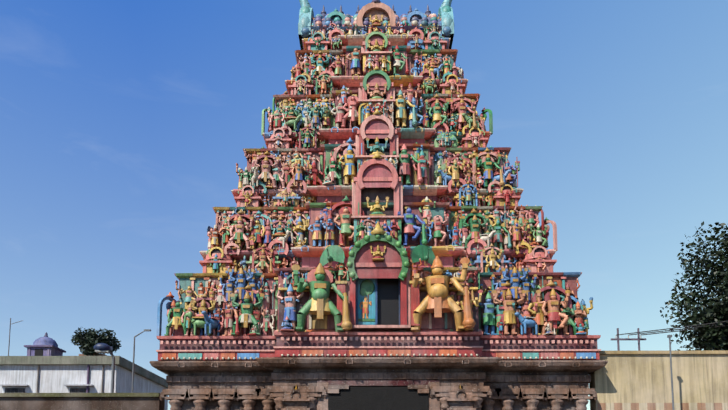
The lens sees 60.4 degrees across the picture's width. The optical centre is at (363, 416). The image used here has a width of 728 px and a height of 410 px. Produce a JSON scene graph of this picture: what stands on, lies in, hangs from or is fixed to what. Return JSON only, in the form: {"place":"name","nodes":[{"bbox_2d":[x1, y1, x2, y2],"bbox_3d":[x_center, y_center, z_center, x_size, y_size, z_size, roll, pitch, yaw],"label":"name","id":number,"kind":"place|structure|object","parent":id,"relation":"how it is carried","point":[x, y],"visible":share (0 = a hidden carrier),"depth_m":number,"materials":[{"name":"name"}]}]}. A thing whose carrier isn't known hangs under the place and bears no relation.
{"place":"outdoors","nodes":[
{"label":"outdoors","id":0,"kind":"place"},
{"bbox_2d":[0,318,167,409],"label":"buildings","id":1,"kind":"structure","parent":0,"point":[44,365],"depth_m":38.59,"materials":[{"name":"paint"}]},
{"bbox_2d":[0,0,727,409],"label":"sky","id":2,"kind":"structure","parent":0,"point":[124,124],"materials":[{"name":"blue"}]},
{"bbox_2d":[150,357,607,409],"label":"temple gateway base","id":3,"kind":"object","parent":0,"point":[379,383],"visible":1,"depth_m":22.04,"materials":[{"name":"brown stone"}]},
{"bbox_2d":[156,0,600,360],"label":"temple tower","id":4,"kind":"structure","parent":3,"relation":"on","point":[377,211],"depth_m":23.61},
{"label":"ground","id":5,"kind":"structure","parent":0,"visible":0},
{"bbox_2d":[71,327,120,355],"bbox_3d":[-17.241,-4.465,40.258,2.812,2.432,3.063,0,-6,0],"label":"tree","id":6,"kind":"object","parent":5,"relation":"on","point":[86,341],"visible":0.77,"depth_m":39.60,"materials":[{"name":"green plant"}]},
{"bbox_2d":[0,350,727,409],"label":"compound walls","id":7,"kind":"structure","parent":5,"relation":"on","point":[630,380],"depth_m":22.78,"materials":[{"name":"paint"}]},
{"bbox_2d":[94,321,727,409],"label":"street furniture","id":8,"kind":"object","parent":5,"relation":"on","point":[102,348],"visible":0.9,"depth_m":25.34,"materials":[{"name":"metal"}]},
{"bbox_2d":[660,221,727,350],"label":"tree","id":9,"kind":"object","parent":5,"relation":"on","point":[713,311],"depth_m":30.99,"materials":[{"name":"green plant"}]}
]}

